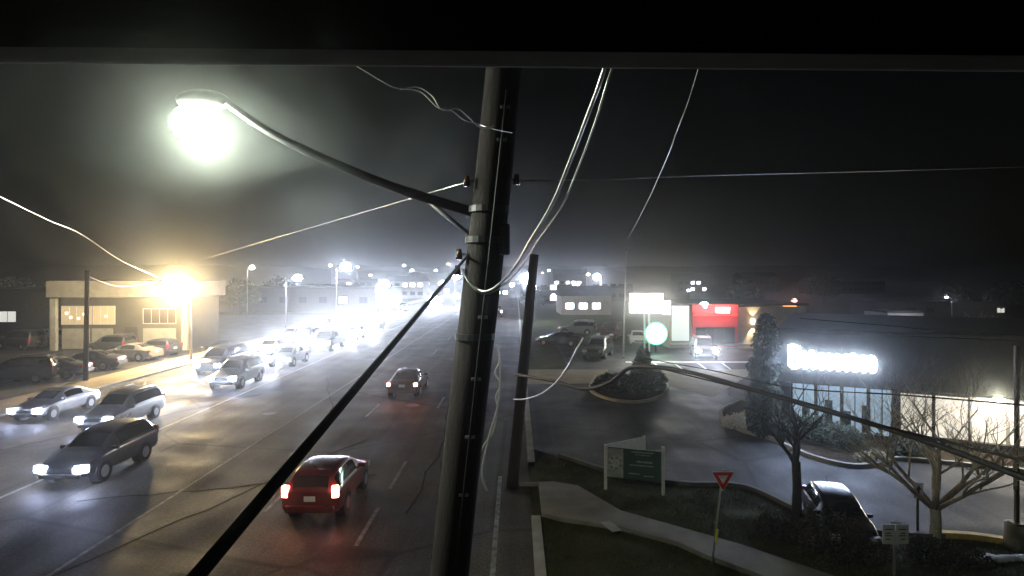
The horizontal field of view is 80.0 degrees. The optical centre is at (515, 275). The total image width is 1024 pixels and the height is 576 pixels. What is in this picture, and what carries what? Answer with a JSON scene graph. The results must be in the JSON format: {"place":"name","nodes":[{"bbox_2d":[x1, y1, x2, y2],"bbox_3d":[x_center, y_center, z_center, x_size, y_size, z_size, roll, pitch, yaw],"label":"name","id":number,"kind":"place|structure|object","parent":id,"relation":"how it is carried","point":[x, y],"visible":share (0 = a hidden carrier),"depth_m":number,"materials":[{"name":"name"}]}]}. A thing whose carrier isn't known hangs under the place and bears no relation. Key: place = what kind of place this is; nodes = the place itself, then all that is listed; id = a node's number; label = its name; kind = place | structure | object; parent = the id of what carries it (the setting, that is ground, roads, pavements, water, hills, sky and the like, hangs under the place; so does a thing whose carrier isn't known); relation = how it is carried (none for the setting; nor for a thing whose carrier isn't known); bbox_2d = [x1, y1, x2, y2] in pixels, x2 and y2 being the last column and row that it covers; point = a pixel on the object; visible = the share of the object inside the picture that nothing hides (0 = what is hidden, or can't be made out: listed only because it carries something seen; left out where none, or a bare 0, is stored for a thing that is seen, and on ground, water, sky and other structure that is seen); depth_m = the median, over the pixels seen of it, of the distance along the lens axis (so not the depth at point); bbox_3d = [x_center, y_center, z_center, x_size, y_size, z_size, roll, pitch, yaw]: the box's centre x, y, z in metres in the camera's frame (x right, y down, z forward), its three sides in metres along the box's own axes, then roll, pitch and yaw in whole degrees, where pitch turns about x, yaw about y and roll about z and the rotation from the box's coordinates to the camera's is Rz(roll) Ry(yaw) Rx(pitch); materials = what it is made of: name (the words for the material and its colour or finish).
{"place":"outdoors","nodes":[
{"label":"outdoors","id":0,"kind":"place"},
{"bbox_2d":[46,280,225,350],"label":"white building","id":1,"kind":"structure","parent":0,"point":[143,312],"depth_m":57.65,"materials":[{"name":"paint"}]},
{"bbox_2d":[61,306,91,324],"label":"window","id":2,"kind":"structure","parent":1,"relation":"in","point":[74,311],"depth_m":57.45,"materials":[{"name":"glass"}]},
{"bbox_2d":[92,306,114,324],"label":"window","id":3,"kind":"structure","parent":1,"relation":"in","point":[98,312],"depth_m":57.59,"materials":[{"name":"glass"}]},
{"bbox_2d":[143,308,175,323],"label":"window","id":4,"kind":"structure","parent":1,"relation":"in","point":[150,315],"depth_m":57.86,"materials":[{"name":"glass"}]},
{"bbox_2d":[0,294,445,411],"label":"pavement","id":5,"kind":"structure","parent":0,"point":[9,403],"depth_m":43.46,"materials":[{"name":"beige concrete"}]},
{"bbox_2d":[83,270,89,380],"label":"utility pole","id":6,"kind":"object","parent":5,"relation":"on","point":[86,334],"visible":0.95,"depth_m":40.04,"materials":[{"name":"brown wood"}]},
{"bbox_2d":[0,294,534,575],"bbox_3d":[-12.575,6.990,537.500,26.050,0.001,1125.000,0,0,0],"label":"road","id":7,"kind":"structure","parent":0,"point":[46,528],"depth_m":21.18,"materials":[{"name":"asphalt"}]},
{"bbox_2d":[7,382,100,420],"bbox_3d":[-23.300,6.273,31.008,1.895,1.527,4.437,0,0,0],"label":"white sedan","id":8,"kind":"object","parent":7,"relation":"on","point":[49,404],"visible":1,"depth_m":30.21,"materials":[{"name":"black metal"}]},
{"bbox_2d":[34,413,158,481],"bbox_3d":[-14.950,6.170,22.039,2.060,1.740,4.263,0,0,0],"label":"suv","id":9,"kind":"object","parent":7,"relation":"on","point":[97,452],"visible":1,"depth_m":21.32,"materials":[{"name":"metal"}]},
{"bbox_2d":[74,382,164,430],"bbox_3d":[-18.600,6.162,28.885,1.950,1.748,4.299,0,0,0],"label":"silver suv","id":10,"kind":"object","parent":7,"relation":"on","point":[138,401],"visible":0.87,"depth_m":28.46,"materials":[{"name":"paint"}]},
{"bbox_2d":[193,340,249,374],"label":"oncoming van","id":11,"kind":"object","parent":7,"relation":"on","point":[213,358],"visible":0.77,"depth_m":43.74,"materials":[{"name":"white paint"}]},
{"bbox_2d":[206,352,265,388],"bbox_3d":[-18.000,6.090,39.484,2.120,1.900,4.673,0,0,0],"label":"oncoming suv","id":12,"kind":"object","parent":7,"relation":"on","point":[238,371],"visible":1,"depth_m":38.68,"materials":[{"name":"grey metal"}]},
{"bbox_2d":[46,313,457,575],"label":"lane marking","id":13,"kind":"object","parent":7,"relation":"on","point":[101,541],"depth_m":19.69,"materials":[{"name":"paint"}]},
{"bbox_2d":[251,338,290,355],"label":"oncoming sedan","id":14,"kind":"object","parent":7,"relation":"on","point":[268,346],"visible":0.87,"depth_m":52.80,"materials":[{"name":"white metal"}]},
{"bbox_2d":[267,344,309,366],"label":"oncoming sedan","id":15,"kind":"object","parent":7,"relation":"on","point":[291,355],"visible":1,"depth_m":47.44,"materials":[{"name":"white metal"}]},
{"bbox_2d":[290,325,319,344],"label":"oncoming suv","id":16,"kind":"object","parent":7,"relation":"on","point":[305,334],"visible":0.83,"depth_m":61.87,"materials":[{"name":"white metal"}]},
{"bbox_2d":[281,455,370,514],"bbox_3d":[-5.800,6.228,19.057,1.916,1.618,3.964,0,0,0],"label":"red hatchback","id":17,"kind":"object","parent":7,"relation":"on","point":[325,484],"visible":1,"depth_m":17.41,"materials":[{"name":"paint"}]},
{"bbox_2d":[309,327,345,351],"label":"oncoming pickup","id":18,"kind":"object","parent":7,"relation":"on","point":[326,338],"visible":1,"depth_m":57.01,"materials":[{"name":"white metal"}]},
{"bbox_2d":[387,367,428,396],"bbox_3d":[-6.450,6.210,36.791,2.060,1.660,4.823,0,0,0],"label":"dark sedan","id":19,"kind":"object","parent":7,"relation":"on","point":[406,380],"visible":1,"depth_m":35.03,"materials":[{"name":"grey paint"}]},
{"bbox_2d":[430,67,522,575],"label":"utility pole","id":20,"kind":"object","parent":7,"relation":"on","point":[487,239],"visible":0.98,"depth_m":5.84,"materials":[{"name":"brown wood"}]},
{"bbox_2d":[175,89,471,235],"bbox_3d":[-1.789,-1.018,6.000,3.160,1.619,0.420,0,0,0],"label":"street lamp","id":21,"kind":"object","parent":20,"relation":"attached to","point":[202,100],"visible":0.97,"depth_m":5.96,"materials":[{"name":"metal"}]},
{"bbox_2d":[187,255,467,575],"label":"overhead cable","id":22,"kind":"object","parent":20,"relation":"attached to","point":[208,562],"visible":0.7,"depth_m":1.51,"materials":[{"name":"rubber"}]},
{"bbox_2d":[461,68,606,291],"bbox_3d":[0.096,-0.468,4.445,0.294,1.241,2.980,0,0,-19],"label":"overhead cable","id":23,"kind":"object","parent":20,"relation":"attached to","point":[598,86],"visible":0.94,"depth_m":3.90,"materials":[{"name":"metal"}]},
{"bbox_2d":[468,68,612,293],"bbox_3d":[0.154,-0.475,4.471,0.284,1.291,2.828,0,0,-20],"label":"overhead cable","id":24,"kind":"object","parent":20,"relation":"attached to","point":[601,102],"visible":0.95,"depth_m":3.87,"materials":[{"name":"rubber"}]},
{"bbox_2d":[520,167,1012,180],"bbox_3d":[5.478,-1.635,9.607,13.235,1.409,0.263,0,0,-32],"label":"overhead cable","id":25,"kind":"object","parent":20,"relation":"attached to","point":[743,174],"visible":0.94,"depth_m":8.15,"materials":[{"name":"rubber"}]},
{"bbox_2d":[490,476,501,575],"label":"lane marking","id":26,"kind":"object","parent":7,"relation":"on","point":[494,545],"visible":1,"depth_m":16.75,"materials":[{"name":"paint"}]},
{"bbox_2d":[506,254,538,489],"bbox_3d":[0.210,3.142,20.244,1.103,7.752,0.398,0,0,-14],"label":"utility pole","id":27,"kind":"object","parent":7,"relation":"on","point":[516,438],"visible":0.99,"depth_m":20.09,"materials":[{"name":"brown wood"}]},
{"bbox_2d":[514,364,1023,480],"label":"overhead cable","id":28,"kind":"object","parent":27,"relation":"attached to","point":[988,464],"visible":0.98,"depth_m":6.96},
{"bbox_2d":[0,264,670,284],"bbox_3d":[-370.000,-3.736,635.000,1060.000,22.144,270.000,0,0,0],"label":"hills","id":29,"kind":"structure","parent":0,"point":[227,273],"depth_m":561.48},
{"bbox_2d":[385,276,429,298],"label":"distant building","id":30,"kind":"structure","parent":0,"point":[415,287],"depth_m":190.08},
{"bbox_2d":[0,282,1023,575],"bbox_3d":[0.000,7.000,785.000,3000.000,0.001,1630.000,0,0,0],"label":"ground","id":31,"kind":"structure","parent":0,"point":[548,322],"depth_m":18.62,"materials":[{"name":"green plant"}]},
{"bbox_2d":[0,287,76,334],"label":"brick block","id":32,"kind":"structure","parent":31,"relation":"on","point":[24,307],"depth_m":72.14,"materials":[{"name":"brick"}]},
{"bbox_2d":[0,315,351,399],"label":"lot","id":33,"kind":"structure","parent":31,"relation":"on","point":[238,328],"depth_m":59.69,"materials":[{"name":"asphalt"}]},
{"bbox_2d":[0,329,48,350],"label":"parked van","id":34,"kind":"object","parent":33,"relation":"on","point":[22,339],"visible":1,"depth_m":57.71,"materials":[{"name":"grey metal"}]},
{"bbox_2d":[0,353,60,383],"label":"parked suv","id":35,"kind":"object","parent":33,"relation":"on","point":[33,369],"visible":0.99,"depth_m":39.71,"materials":[{"name":"black metal"}]},
{"bbox_2d":[13,355,93,380],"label":"parked sedan","id":36,"kind":"object","parent":33,"relation":"on","point":[70,368],"visible":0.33,"depth_m":41.33,"materials":[{"name":"grey metal"}]},
{"bbox_2d":[70,349,127,370],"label":"parked sedan","id":37,"kind":"object","parent":33,"relation":"on","point":[103,360],"visible":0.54,"depth_m":45.12,"materials":[{"name":"grey metal"}]},
{"bbox_2d":[89,333,139,349],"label":"parked suv","id":38,"kind":"object","parent":33,"relation":"on","point":[110,341],"visible":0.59,"depth_m":54.76,"materials":[{"name":"beige metal"}]},
{"bbox_2d":[106,341,163,361],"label":"parked sedan","id":39,"kind":"object","parent":33,"relation":"on","point":[139,351],"visible":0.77,"depth_m":50.03,"materials":[{"name":"beige metal"}]},
{"bbox_2d":[144,337,182,357],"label":"parked hatchback","id":40,"kind":"object","parent":33,"relation":"on","point":[172,346],"visible":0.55,"depth_m":52.60,"materials":[{"name":"grey metal"}]},
{"bbox_2d":[0,294,447,416],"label":"kerb","id":41,"kind":"structure","parent":31,"relation":"on","point":[4,413],"depth_m":42.88,"materials":[{"name":"concrete"}]},
{"bbox_2d":[219,278,261,307],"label":"broadleaf tree","id":42,"kind":"object","parent":31,"relation":"on","point":[238,295],"visible":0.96,"depth_m":109.10,"materials":[{"name":"green plant"}]},
{"bbox_2d":[217,286,402,312],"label":"long low building","id":43,"kind":"structure","parent":31,"relation":"on","point":[355,299],"depth_m":117.47,"materials":[{"name":"brick"}]},
{"bbox_2d":[423,273,463,294],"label":"distant building","id":44,"kind":"structure","parent":31,"relation":"on","point":[435,279],"depth_m":230.03,"materials":[{"name":"brick"}]},
{"bbox_2d":[525,389,534,461],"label":"kerb","id":45,"kind":"structure","parent":31,"relation":"on","point":[530,450],"depth_m":26.59,"materials":[{"name":"concrete"}]},
{"bbox_2d":[531,515,546,575],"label":"kerb","id":46,"kind":"structure","parent":31,"relation":"on","point":[539,558],"depth_m":15.42,"materials":[{"name":"concrete"}]},
{"bbox_2d":[557,319,597,334],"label":"parked suv","id":47,"kind":"object","parent":31,"relation":"on","point":[587,326],"visible":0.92,"depth_m":72.27,"materials":[{"name":"grey metal"}]},
{"bbox_2d":[597,320,622,340],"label":"parked van","id":48,"kind":"object","parent":31,"relation":"on","point":[613,330],"visible":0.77,"depth_m":66.50,"materials":[{"name":"grey metal"}]},
{"bbox_2d":[604,436,664,495],"bbox_3d":[3.818,6.225,20.241,1.854,1.550,1.597,0,0,0],"label":"monument sign","id":49,"kind":"object","parent":31,"relation":"on","point":[634,459],"visible":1,"depth_m":19.77,"materials":[{"name":"metal"}]},
{"bbox_2d":[556,345,777,373],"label":"lot","id":50,"kind":"structure","parent":31,"relation":"on","point":[616,362],"depth_m":52.37,"materials":[{"name":"asphalt"}]},
{"bbox_2d":[536,331,584,346],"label":"parked sedan","id":51,"kind":"object","parent":50,"relation":"on","point":[569,339],"visible":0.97,"depth_m":60.59,"materials":[{"name":"black metal"}]},
{"bbox_2d":[582,334,612,359],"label":"parked suv","id":52,"kind":"object","parent":50,"relation":"on","point":[600,345],"visible":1,"depth_m":51.85,"materials":[{"name":"black metal"}]},
{"bbox_2d":[629,293,669,351],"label":"pole sign","id":53,"kind":"object","parent":50,"relation":"on","point":[648,303],"visible":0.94,"depth_m":56.22,"materials":[{"name":"white paint"}]},
{"bbox_2d":[645,322,667,352],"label":"round green sign","id":54,"kind":"object","parent":50,"relation":"on","point":[656,333],"visible":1,"depth_m":55.53,"materials":[{"name":"green"}]},
{"bbox_2d":[689,334,717,358],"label":"facing suv","id":55,"kind":"object","parent":50,"relation":"on","point":[701,345],"visible":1,"depth_m":51.87,"materials":[{"name":"white metal"}]},
{"bbox_2d":[518,481,832,575],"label":"footpath","id":56,"kind":"structure","parent":31,"relation":"on","point":[568,503],"depth_m":16.57,"materials":[{"name":"concrete"}]},
{"bbox_2d":[671,273,711,292],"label":"distant building","id":57,"kind":"structure","parent":31,"relation":"on","point":[691,282],"depth_m":250.05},
{"bbox_2d":[711,469,733,562],"bbox_3d":[5.011,5.850,14.818,0.544,2.306,0.086,0,0,0],"label":"yield sign","id":58,"kind":"object","parent":31,"relation":"on","point":[722,478],"visible":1,"depth_m":14.78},
{"bbox_2d":[645,299,808,347],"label":"red shop","id":59,"kind":"structure","parent":31,"relation":"on","point":[726,323],"depth_m":58.84,"materials":[{"name":"red painted metal"},{"name":"concrete"},{"name":"dark glass"}]},
{"bbox_2d":[723,279,764,298],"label":"broadleaf tree","id":60,"kind":"object","parent":31,"relation":"on","point":[734,294],"visible":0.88,"depth_m":119.18,"materials":[{"name":"green plant"}]},
{"bbox_2d":[751,513,793,538],"bbox_3d":[6.934,6.737,16.559,1.083,0.560,1.144,0,0,0],"label":"ground shrub","id":61,"kind":"object","parent":31,"relation":"on","point":[761,524],"visible":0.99,"depth_m":16.39,"materials":[{"name":"green plant"}]},
{"bbox_2d":[527,376,1023,535],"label":"plaza drive","id":62,"kind":"structure","parent":31,"relation":"on","point":[691,435],"depth_m":23.90,"materials":[{"name":"asphalt"}]},
{"bbox_2d":[527,369,607,383],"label":"drive apron","id":63,"kind":"object","parent":62,"relation":"on","point":[572,376],"visible":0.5,"depth_m":43.28,"materials":[{"name":"beige concrete"}]},
{"bbox_2d":[595,376,663,399],"bbox_3d":[7.051,6.950,38.262,4.736,0.001,9.436,0,0,13],"label":"planting bed","id":64,"kind":"object","parent":62,"relation":"on","point":[630,395],"visible":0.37,"depth_m":35.50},
{"bbox_2d":[590,371,630,393],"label":"evergreen shrub","id":65,"kind":"object","parent":64,"relation":"on","point":[620,384],"visible":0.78,"depth_m":36.41,"materials":[{"name":"green plant"}]},
{"bbox_2d":[626,346,657,394],"bbox_3d":[7.544,5.598,36.322,1.959,2.908,1.890,0,0,0],"label":"evergreen shrub","id":66,"kind":"object","parent":64,"relation":"on","point":[643,381],"visible":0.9,"depth_m":35.95,"materials":[{"name":"green plant"}]},
{"bbox_2d":[662,369,748,396],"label":"drive apron","id":67,"kind":"object","parent":62,"relation":"on","point":[695,385],"visible":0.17,"depth_m":40.80,"materials":[{"name":"beige concrete"}]},
{"bbox_2d":[558,453,945,539],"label":"drive kerb","id":68,"kind":"structure","parent":62,"relation":"on","point":[786,503],"depth_m":20.25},
{"bbox_2d":[719,400,1023,472],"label":"bed kerb","id":69,"kind":"structure","parent":62,"relation":"on","point":[852,465],"depth_m":22.95,"materials":[{"name":"concrete"}]},
{"bbox_2d":[722,402,1023,467],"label":"planting bed","id":70,"kind":"object","parent":62,"relation":"on","point":[813,448],"visible":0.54,"depth_m":24.31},
{"bbox_2d":[744,312,787,438],"bbox_3d":[10.687,4.276,26.344,1.683,5.471,1.872,0,0,0],"label":"columnar evergreen","id":71,"kind":"object","parent":70,"relation":"on","point":[767,359],"visible":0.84,"depth_m":26.03,"materials":[{"name":"green plant"}]},
{"bbox_2d":[790,412,837,443],"bbox_3d":[12.748,6.410,25.930,2.018,1.258,1.757,0,0,-29],"label":"hedge shrub","id":72,"kind":"object","parent":70,"relation":"on","point":[813,436],"visible":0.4,"depth_m":25.54,"materials":[{"name":"green plant"}]},
{"bbox_2d":[815,420,867,449],"bbox_3d":[13.355,6.465,24.902,2.009,1.141,1.699,0,0,0],"label":"hedge shrub","id":73,"kind":"object","parent":70,"relation":"on","point":[831,441],"visible":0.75,"depth_m":24.61,"materials":[{"name":"green plant"}]},
{"bbox_2d":[889,437,926,457],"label":"hedge shrub","id":74,"kind":"object","parent":70,"relation":"on","point":[916,451],"visible":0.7,"depth_m":23.37,"materials":[{"name":"green plant"}]},
{"bbox_2d":[942,530,1002,543],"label":"drive kerb","id":75,"kind":"structure","parent":62,"relation":"on","point":[966,535],"depth_m":16.19,"materials":[{"name":"yellow paint"}]},
{"bbox_2d":[715,364,841,522],"bbox_3d":[7.564,4.692,17.897,2.087,4.729,3.859,0,0,-16],"label":"bare tree","id":76,"kind":"object","parent":31,"relation":"on","point":[796,511],"visible":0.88,"depth_m":17.29,"materials":[{"name":"brown plant"}]},
{"bbox_2d":[535,445,1023,575],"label":"grass","id":77,"kind":"structure","parent":31,"relation":"on","point":[577,482],"depth_m":16.27,"materials":[{"name":"plant"}]},
{"bbox_2d":[803,272,845,297],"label":"broadleaf tree","id":78,"kind":"object","parent":31,"relation":"on","point":[832,285],"visible":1,"depth_m":149.05,"materials":[{"name":"green plant"}]},
{"bbox_2d":[787,506,875,567],"bbox_3d":[8.011,6.527,15.568,2.076,1.007,2.178,0,0,0],"label":"ground shrub","id":79,"kind":"object","parent":31,"relation":"on","point":[832,548],"visible":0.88,"depth_m":15.14,"materials":[{"name":"green plant"}]},
{"bbox_2d":[802,478,881,549],"bbox_3d":[8.741,6.412,16.558,1.442,1.218,2.984,0,0,12],"label":"car","id":80,"kind":"object","parent":31,"relation":"on","point":[816,495],"visible":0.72,"depth_m":16.26,"materials":[{"name":"black metal"}]},
{"bbox_2d":[839,532,898,568],"bbox_3d":[8.688,6.679,15.074,1.319,0.687,1.358,0,0,0],"label":"ground shrub","id":81,"kind":"object","parent":31,"relation":"on","point":[886,557],"visible":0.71,"depth_m":14.73,"materials":[{"name":"green plant"}]},
{"bbox_2d":[882,521,908,575],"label":"notice sign","id":82,"kind":"object","parent":31,"relation":"on","point":[893,536],"visible":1,"depth_m":14.12,"materials":[{"name":"metal"}]},
{"bbox_2d":[776,313,1023,454],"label":"plaza building","id":83,"kind":"structure","parent":31,"relation":"on","point":[976,351],"depth_m":25.14,"materials":[{"name":"grey concrete"}]},
{"bbox_2d":[791,382,815,416],"bbox_3d":[12.750,5.750,27.086,0.980,2.060,0.060,0,0,28],"label":"window","id":84,"kind":"structure","parent":83,"relation":"in","point":[794,384],"depth_m":27.07,"materials":[{"name":"glass"}]},
{"bbox_2d":[816,383,840,429],"bbox_3d":[13.634,5.750,26.619,0.980,2.060,0.060,0,0,28],"label":"window","id":85,"kind":"structure","parent":83,"relation":"in","point":[833,388],"depth_m":26.55,"materials":[{"name":"glass"}]},
{"bbox_2d":[786,344,876,372],"bbox_3d":[13.417,3.510,26.043,3.450,1.097,0.220,0,0,28],"label":"illuminated sign","id":86,"kind":"object","parent":83,"relation":"attached to","point":[829,362],"visible":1,"depth_m":26.00,"materials":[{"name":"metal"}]},
{"bbox_2d":[842,385,867,432],"bbox_3d":[14.520,5.750,26.150,0.980,2.060,0.060,0,0,28],"label":"window","id":87,"kind":"structure","parent":83,"relation":"in","point":[854,402],"depth_m":26.13,"materials":[{"name":"glass"}]},
{"bbox_2d":[869,387,891,437],"bbox_3d":[15.406,5.750,25.682,0.980,2.060,0.060,0,0,28],"label":"window","id":88,"kind":"structure","parent":83,"relation":"in","point":[878,390],"depth_m":25.71,"materials":[{"name":"glass"}]},
{"bbox_2d":[899,391,933,436],"bbox_3d":[16.467,5.700,25.131,1.200,1.810,0.060,0,0,28],"label":"window","id":89,"kind":"structure","parent":83,"relation":"in","point":[930,433],"depth_m":25.11,"materials":[{"name":"glass"}]},
{"bbox_2d":[934,394,969,441],"bbox_3d":[17.528,5.700,24.570,1.200,1.810,0.060,0,0,28],"label":"window","id":90,"kind":"structure","parent":83,"relation":"in","point":[941,429],"depth_m":24.55,"materials":[{"name":"glass"}]},
{"bbox_2d":[970,396,1007,445],"bbox_3d":[18.589,5.700,24.009,1.200,1.810,0.060,0,0,28],"label":"window","id":91,"kind":"structure","parent":83,"relation":"in","point":[978,422],"depth_m":24.00,"materials":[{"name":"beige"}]},
{"bbox_2d":[783,343,1023,538],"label":"bare tree","id":92,"kind":"object","parent":31,"relation":"on","point":[935,504],"visible":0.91,"depth_m":16.23,"materials":[{"name":"brown plant"}]},
{"bbox_2d":[899,534,953,566],"bbox_3d":[10.152,6.719,15.057,1.212,0.595,1.157,0,0,0],"label":"ground shrub","id":93,"kind":"object","parent":31,"relation":"on","point":[929,557],"visible":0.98,"depth_m":14.91,"materials":[{"name":"green plant"}]},
{"bbox_2d":[849,299,1023,318],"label":"distant shop","id":94,"kind":"structure","parent":31,"relation":"on","point":[942,308],"depth_m":100.05,"materials":[{"name":"brick"}]},
{"bbox_2d":[930,285,972,300],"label":"broadleaf tree","id":95,"kind":"object","parent":31,"relation":"on","point":[941,294],"visible":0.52,"depth_m":104.43,"materials":[{"name":"green plant"}]},
{"bbox_2d":[945,540,996,571],"bbox_3d":[10.905,6.732,14.711,1.056,0.583,1.058,0,0,-45],"label":"ground shrub","id":96,"kind":"object","parent":31,"relation":"on","point":[968,559],"visible":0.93,"depth_m":14.54,"materials":[{"name":"green plant"}]},
{"bbox_2d":[982,281,1023,309],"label":"broadleaf tree","id":97,"kind":"object","parent":31,"relation":"on","point":[1016,293],"visible":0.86,"depth_m":99.22,"materials":[{"name":"green plant"}]},
{"bbox_2d":[1003,346,1023,551],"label":"lot light pole","id":98,"kind":"object","parent":31,"relation":"on","point":[1013,534],"visible":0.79,"depth_m":15.71,"materials":[{"name":"metal"}]},
{"bbox_2d":[0,0,1023,71],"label":"roof eave","id":99,"kind":"object","parent":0,"point":[929,35],"visible":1,"depth_m":1.36,"materials":[{"name":"black"}]},
{"bbox_2d":[0,63,1023,269],"label":"sky","id":100,"kind":"structure","parent":0,"point":[108,154],"materials":[{"name":"black"}]},
{"bbox_2d":[552,269,586,286],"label":"distant building","id":101,"kind":"structure","parent":0,"point":[568,276],"depth_m":260.25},
{"bbox_2d":[555,286,612,314],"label":"distant building","id":102,"kind":"structure","parent":0,"point":[583,300],"depth_m":110.08,"materials":[{"name":"concrete"}]},
{"bbox_2d":[341,264,1023,281],"bbox_3d":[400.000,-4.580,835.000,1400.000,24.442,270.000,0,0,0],"label":"hills","id":103,"kind":"structure","parent":0,"point":[935,273],"depth_m":766.83,"materials":[{"name":"black"}]},
{"bbox_2d":[733,272,777,291],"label":"distant building","id":104,"kind":"structure","parent":0,"point":[767,281],"depth_m":260.33,"materials":[{"name":"brick"}]},
{"bbox_2d":[631,361,1023,461],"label":"overhead cable","id":105,"kind":"object","parent":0,"point":[976,448],"visible":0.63,"depth_m":5.28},
{"bbox_2d":[640,357,1023,405],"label":"overhead cable","id":106,"kind":"object","parent":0,"point":[857,392],"visible":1,"depth_m":6.91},
{"bbox_2d":[799,277,885,293],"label":"distant building","id":107,"kind":"structure","parent":0,"point":[864,285],"depth_m":240.33,"materials":[{"name":"brick"}]},
{"bbox_2d":[863,309,924,315],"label":"pale panel building","id":108,"kind":"structure","parent":0,"point":[902,312],"depth_m":90.52,"materials":[{"name":"concrete"}]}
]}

